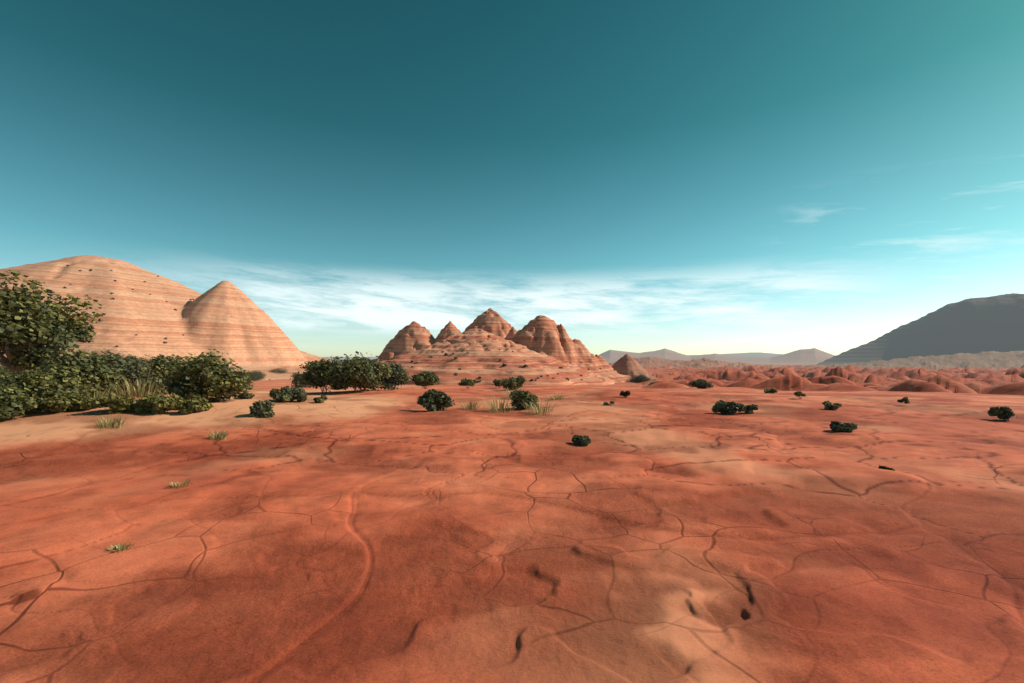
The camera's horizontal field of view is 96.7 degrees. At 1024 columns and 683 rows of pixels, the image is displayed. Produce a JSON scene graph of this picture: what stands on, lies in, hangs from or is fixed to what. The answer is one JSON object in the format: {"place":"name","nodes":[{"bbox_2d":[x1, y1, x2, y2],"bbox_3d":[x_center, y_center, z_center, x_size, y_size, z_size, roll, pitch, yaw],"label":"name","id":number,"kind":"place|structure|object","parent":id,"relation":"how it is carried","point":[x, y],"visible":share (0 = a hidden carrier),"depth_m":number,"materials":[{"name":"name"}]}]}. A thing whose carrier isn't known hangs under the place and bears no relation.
{"place":"outdoors","nodes":[
{"label":"outdoors","id":0,"kind":"place"},
{"bbox_2d":[0,255,331,380],"bbox_3d":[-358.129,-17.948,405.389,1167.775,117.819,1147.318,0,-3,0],"label":"dome mountain","id":1,"kind":"structure","parent":0,"point":[240,327],"depth_m":355.16,"materials":[{"name":"beige stone"}]},
{"bbox_2d":[63,265,707,384],"bbox_3d":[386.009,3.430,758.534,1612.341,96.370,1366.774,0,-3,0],"label":"distant scrub","id":2,"kind":"object","parent":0,"point":[479,377],"visible":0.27,"depth_m":161.71,"materials":[{"name":"green plant"}]},
{"bbox_2d":[0,363,1023,682],"bbox_3d":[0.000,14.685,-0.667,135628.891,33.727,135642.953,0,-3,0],"label":"terrain","id":3,"kind":"structure","parent":0,"point":[676,529],"depth_m":4.47,"materials":[{"name":"soil"}]},
{"bbox_2d":[0,381,38,421],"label":"shrub","id":4,"kind":"object","parent":3,"relation":"on","point":[14,401],"visible":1,"depth_m":12.67,"materials":[{"name":"green plant"}]},
{"bbox_2d":[0,364,40,377],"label":"shrub","id":5,"kind":"object","parent":3,"relation":"on","point":[3,369],"visible":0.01,"depth_m":44.91,"materials":[{"name":"green plant"}]},
{"bbox_2d":[23,396,42,413],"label":"shrub","id":6,"kind":"object","parent":3,"relation":"on","point":[34,410],"visible":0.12,"depth_m":13.52,"materials":[{"name":"green plant"}]},
{"bbox_2d":[0,362,95,413],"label":"shrub","id":7,"kind":"object","parent":3,"relation":"on","point":[50,381],"visible":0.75,"depth_m":13.79,"materials":[{"name":"green plant"}]},
{"bbox_2d":[0,269,105,375],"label":"juniper tree","id":8,"kind":"object","parent":3,"relation":"on","point":[34,331],"visible":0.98,"depth_m":16.70,"materials":[{"name":"green plant"}]},
{"bbox_2d":[26,387,87,413],"bbox_3d":[-14.454,1.805,14.204,2.116,0.818,1.868,2,-3,-33],"label":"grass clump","id":9,"kind":"object","parent":3,"relation":"on","point":[57,395],"visible":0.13,"depth_m":13.94,"materials":[{"name":"green plant"}]},
{"bbox_2d":[37,395,95,412],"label":"shrub","id":10,"kind":"object","parent":3,"relation":"on","point":[71,403],"visible":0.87,"depth_m":13.51,"materials":[{"name":"green plant"}]},
{"bbox_2d":[40,347,127,396],"bbox_3d":[-15.464,1.195,16.374,2.406,1.925,2.422,0,-3,0],"label":"shrub","id":11,"kind":"object","parent":3,"relation":"on","point":[97,372],"visible":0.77,"depth_m":16.06,"materials":[{"name":"green plant"}]},
{"bbox_2d":[63,386,126,399],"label":"grass clump","id":12,"kind":"object","parent":3,"relation":"on","point":[88,396],"visible":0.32,"depth_m":14.43,"materials":[{"name":"green plant"}]},
{"bbox_2d":[71,347,133,359],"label":"shrub","id":13,"kind":"object","parent":3,"relation":"on","point":[97,350],"visible":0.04,"depth_m":140.25,"materials":[{"name":"green plant"}]},
{"bbox_2d":[93,415,126,428],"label":"grass clump","id":14,"kind":"object","parent":3,"relation":"on","point":[109,424],"visible":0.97,"depth_m":11.39,"materials":[{"name":"green plant"}]},
{"bbox_2d":[90,395,138,413],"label":"shrub","id":15,"kind":"object","parent":3,"relation":"on","point":[119,404],"visible":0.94,"depth_m":13.20,"materials":[{"name":"green plant"}]},
{"bbox_2d":[107,541,135,552],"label":"grass clump","id":16,"kind":"object","parent":3,"relation":"on","point":[121,547],"visible":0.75,"depth_m":4.16,"materials":[{"name":"green plant"}]},
{"bbox_2d":[97,351,162,395],"bbox_3d":[-15.811,1.349,18.222,2.490,1.959,2.554,0,-3,0],"label":"shrub","id":17,"kind":"object","parent":3,"relation":"on","point":[137,368],"visible":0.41,"depth_m":18.23,"materials":[{"name":"green plant"}]},
{"bbox_2d":[108,376,163,397],"bbox_3d":[-13.500,1.655,16.487,1.869,0.795,1.840,0,-3,0],"label":"grass clump","id":18,"kind":"object","parent":3,"relation":"on","point":[139,390],"visible":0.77,"depth_m":16.42,"materials":[{"name":"green plant"}]},
{"bbox_2d":[134,394,186,413],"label":"shrub","id":19,"kind":"object","parent":3,"relation":"on","point":[157,404],"visible":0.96,"depth_m":13.37,"materials":[{"name":"green plant"}]},
{"bbox_2d":[136,353,184,394],"bbox_3d":[-17.531,1.620,22.088,3.104,2.130,3.196,0,-3,0],"label":"shrub","id":20,"kind":"object","parent":3,"relation":"on","point":[160,363],"visible":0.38,"depth_m":21.69,"materials":[{"name":"green plant"}]},
{"bbox_2d":[160,384,179,397],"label":"grass clump","id":21,"kind":"object","parent":3,"relation":"on","point":[173,394],"visible":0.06,"depth_m":16.55,"materials":[{"name":"green plant"}]},
{"bbox_2d":[169,479,192,488],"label":"grass clump","id":22,"kind":"object","parent":3,"relation":"on","point":[177,484],"visible":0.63,"depth_m":6.22,"materials":[{"name":"green plant"}]},
{"bbox_2d":[175,397,213,413],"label":"shrub","id":23,"kind":"object","parent":3,"relation":"on","point":[190,406],"visible":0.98,"depth_m":13.56,"materials":[{"name":"green plant"}]},
{"bbox_2d":[159,348,252,402],"bbox_3d":[-10.425,1.203,15.606,2.716,2.006,2.371,0,-3,0],"label":"shrub","id":24,"kind":"object","parent":3,"relation":"on","point":[205,376],"visible":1,"depth_m":15.15,"materials":[{"name":"green plant"}]},
{"bbox_2d":[206,430,228,439],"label":"grass clump","id":25,"kind":"object","parent":3,"relation":"on","point":[221,435],"visible":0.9,"depth_m":10.23,"materials":[{"name":"green plant"}]},
{"bbox_2d":[228,370,254,392],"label":"shrub","id":26,"kind":"object","parent":3,"relation":"on","point":[248,375],"visible":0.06,"depth_m":26.37,"materials":[{"name":"green plant"}]},
{"bbox_2d":[237,392,254,398],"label":"shrub","id":27,"kind":"object","parent":3,"relation":"on","point":[246,396],"visible":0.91,"depth_m":16.47,"materials":[{"name":"green plant"}]},
{"bbox_2d":[247,369,265,380],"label":"shrub","id":28,"kind":"object","parent":3,"relation":"on","point":[255,375],"visible":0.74,"depth_m":246.42,"materials":[{"name":"green plant"}]},
{"bbox_2d":[247,400,274,417],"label":"shrub","id":29,"kind":"object","parent":3,"relation":"on","point":[259,408],"visible":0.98,"depth_m":13.19,"materials":[{"name":"green plant"}]},
{"bbox_2d":[269,368,288,372],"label":"shrub","id":30,"kind":"object","parent":3,"relation":"on","point":[279,371],"visible":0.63,"depth_m":328.61,"materials":[{"name":"green plant"}]},
{"bbox_2d":[268,386,307,401],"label":"shrub","id":31,"kind":"object","parent":3,"relation":"on","point":[286,394],"visible":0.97,"depth_m":16.23,"materials":[{"name":"green plant"}]},
{"bbox_2d":[290,370,318,387],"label":"shrub","id":32,"kind":"object","parent":3,"relation":"on","point":[297,382],"visible":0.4,"depth_m":77.71,"materials":[{"name":"green plant"}]},
{"bbox_2d":[313,395,327,402],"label":"shrub","id":33,"kind":"object","parent":3,"relation":"on","point":[322,398],"visible":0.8,"depth_m":16.21,"materials":[{"name":"green plant"}]},
{"bbox_2d":[297,356,347,391],"bbox_3d":[-11.005,1.960,27.459,3.198,2.220,3.176,-1,-3,29],"label":"shrub","id":34,"kind":"object","parent":3,"relation":"on","point":[316,369],"visible":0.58,"depth_m":26.84,"materials":[{"name":"green plant"}]},
{"bbox_2d":[321,351,391,391],"bbox_3d":[-8.803,1.734,26.104,3.812,2.425,3.851,0,-3,0],"label":"shrub","id":35,"kind":"object","parent":3,"relation":"on","point":[355,372],"visible":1,"depth_m":25.35,"materials":[{"name":"green plant"}]},
{"bbox_2d":[379,361,410,389],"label":"shrub","id":36,"kind":"object","parent":3,"relation":"on","point":[399,376],"visible":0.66,"depth_m":27.75,"materials":[{"name":"green plant"}]},
{"bbox_2d":[411,371,439,388],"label":"shrub","id":37,"kind":"object","parent":3,"relation":"on","point":[425,378],"visible":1,"depth_m":32.48,"materials":[{"name":"green plant"}]},
{"bbox_2d":[415,389,455,411],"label":"shrub","id":38,"kind":"object","parent":3,"relation":"on","point":[432,400],"visible":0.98,"depth_m":15.45,"materials":[{"name":"green plant"}]},
{"bbox_2d":[458,378,475,387],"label":"shrub","id":39,"kind":"object","parent":3,"relation":"on","point":[468,383],"visible":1,"depth_m":48.38,"materials":[{"name":"green plant"}]},
{"bbox_2d":[460,400,480,409],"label":"grass clump","id":40,"kind":"object","parent":3,"relation":"on","point":[470,406],"visible":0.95,"depth_m":16.32,"materials":[{"name":"green plant"}]},
{"bbox_2d":[478,395,518,412],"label":"grass clump","id":41,"kind":"object","parent":3,"relation":"on","point":[494,410],"visible":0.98,"depth_m":15.68,"materials":[{"name":"green plant"}]},
{"bbox_2d":[493,379,504,387],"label":"shrub","id":42,"kind":"object","parent":3,"relation":"on","point":[496,382],"visible":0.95,"depth_m":42.99,"materials":[{"name":"green plant"}]},
{"bbox_2d":[370,308,636,385],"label":"butte","id":43,"kind":"object","parent":3,"relation":"on","point":[543,346],"visible":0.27,"depth_m":185.96,"materials":[{"name":"brown stone"}]},
{"bbox_2d":[502,376,525,389],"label":"shrub","id":44,"kind":"object","parent":3,"relation":"on","point":[512,383],"visible":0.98,"depth_m":31.46,"materials":[{"name":"green plant"}]},
{"bbox_2d":[503,386,524,398],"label":"grass clump","id":45,"kind":"object","parent":3,"relation":"on","point":[511,391],"visible":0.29,"depth_m":21.90,"materials":[{"name":"green plant"}]},
{"bbox_2d":[509,389,538,409],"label":"shrub","id":46,"kind":"object","parent":3,"relation":"on","point":[519,395],"visible":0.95,"depth_m":16.38,"materials":[{"name":"green plant"}]},
{"bbox_2d":[522,400,558,414],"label":"grass clump","id":47,"kind":"object","parent":3,"relation":"on","point":[538,410],"visible":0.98,"depth_m":15.09,"materials":[{"name":"green plant"}]},
{"bbox_2d":[547,394,565,399],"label":"grass clump","id":48,"kind":"object","parent":3,"relation":"on","point":[555,398],"visible":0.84,"depth_m":20.43,"materials":[{"name":"green plant"}]},
{"bbox_2d":[572,435,591,445],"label":"shrub","id":49,"kind":"object","parent":3,"relation":"on","point":[584,440],"visible":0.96,"depth_m":9.38,"materials":[{"name":"green plant"}]},
{"bbox_2d":[603,401,614,405],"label":"shrub","id":50,"kind":"object","parent":3,"relation":"on","point":[608,404],"visible":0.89,"depth_m":17.67,"materials":[{"name":"green plant"}]},
{"bbox_2d":[619,391,629,397],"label":"shrub","id":51,"kind":"object","parent":3,"relation":"on","point":[626,394],"visible":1,"depth_m":23.33,"materials":[{"name":"green plant"}]},
{"bbox_2d":[628,374,650,382],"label":"shrub","id":52,"kind":"object","parent":3,"relation":"on","point":[640,378],"visible":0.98,"depth_m":199.57,"materials":[{"name":"green plant"}]},
{"bbox_2d":[612,354,672,379],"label":"conical hill","id":53,"kind":"structure","parent":3,"relation":"on","point":[626,364],"depth_m":283.36,"materials":[{"name":"brown stone"}]},
{"bbox_2d":[688,379,713,388],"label":"shrub","id":54,"kind":"object","parent":3,"relation":"on","point":[701,383],"visible":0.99,"depth_m":53.59,"materials":[{"name":"green plant"}]},
{"bbox_2d":[711,400,745,413],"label":"shrub","id":55,"kind":"object","parent":3,"relation":"on","point":[724,407],"visible":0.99,"depth_m":15.27,"materials":[{"name":"green plant"}]},
{"bbox_2d":[744,404,757,413],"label":"shrub","id":56,"kind":"object","parent":3,"relation":"on","point":[750,408],"visible":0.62,"depth_m":15.37,"materials":[{"name":"green plant"}]},
{"bbox_2d":[764,388,776,392],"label":"shrub","id":57,"kind":"object","parent":3,"relation":"on","point":[773,390],"visible":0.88,"depth_m":37.41,"materials":[{"name":"green plant"}]},
{"bbox_2d":[794,391,805,398],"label":"shrub","id":58,"kind":"object","parent":3,"relation":"on","point":[798,393],"visible":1,"depth_m":22.58,"materials":[{"name":"green plant"}]},
{"bbox_2d":[822,401,841,409],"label":"shrub","id":59,"kind":"object","parent":3,"relation":"on","point":[828,405],"visible":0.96,"depth_m":16.07,"materials":[{"name":"green plant"}]},
{"bbox_2d":[829,421,857,432],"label":"shrub","id":60,"kind":"object","parent":3,"relation":"on","point":[838,426],"visible":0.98,"depth_m":11.08,"materials":[{"name":"green plant"}]},
{"bbox_2d":[878,465,894,470],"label":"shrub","id":61,"kind":"object","parent":3,"relation":"on","point":[885,468],"visible":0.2,"depth_m":7.16,"materials":[{"name":"green plant"}]},
{"bbox_2d":[776,351,1023,369],"bbox_3d":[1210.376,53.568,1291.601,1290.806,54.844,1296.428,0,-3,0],"label":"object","id":62,"kind":"object","parent":3,"relation":"on","point":[995,360],"visible":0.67,"depth_m":1037.07,"materials":[{"name":"brown stone"}]},
{"bbox_2d":[897,397,909,403],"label":"shrub","id":63,"kind":"object","parent":3,"relation":"on","point":[905,400],"visible":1,"depth_m":20.40,"materials":[{"name":"green plant"}]},
{"bbox_2d":[987,406,1014,420],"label":"shrub","id":64,"kind":"object","parent":3,"relation":"on","point":[1004,413],"visible":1,"depth_m":13.57,"materials":[{"name":"green plant"}]},
{"bbox_2d":[0,0,1023,356],"label":"sky","id":65,"kind":"structure","parent":0,"point":[687,177],"materials":[{"name":"teal"}]},
{"bbox_2d":[322,352,782,360],"bbox_3d":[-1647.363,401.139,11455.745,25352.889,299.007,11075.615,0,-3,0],"label":"distant hills","id":66,"kind":"structure","parent":0,"point":[758,354],"depth_m":11597.28,"materials":[{"name":"stone"}]},
{"bbox_2d":[609,357,783,368],"bbox_3d":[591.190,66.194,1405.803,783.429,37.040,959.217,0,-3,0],"label":"ridge","id":67,"kind":"structure","parent":0,"point":[704,363],"depth_m":1195.06,"materials":[{"name":"brown stone"}]},
{"bbox_2d":[600,348,834,364],"bbox_3d":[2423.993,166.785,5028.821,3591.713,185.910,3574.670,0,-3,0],"label":"mountains","id":68,"kind":"structure","parent":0,"point":[813,356],"depth_m":4326.52,"materials":[{"name":"grey stone"}]},
{"bbox_2d":[816,293,1023,364],"bbox_3d":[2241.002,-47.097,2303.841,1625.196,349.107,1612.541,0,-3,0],"label":"mountain","id":69,"kind":"structure","parent":0,"point":[981,324],"depth_m":2150.41,"materials":[{"name":"grey stone"}]}
]}

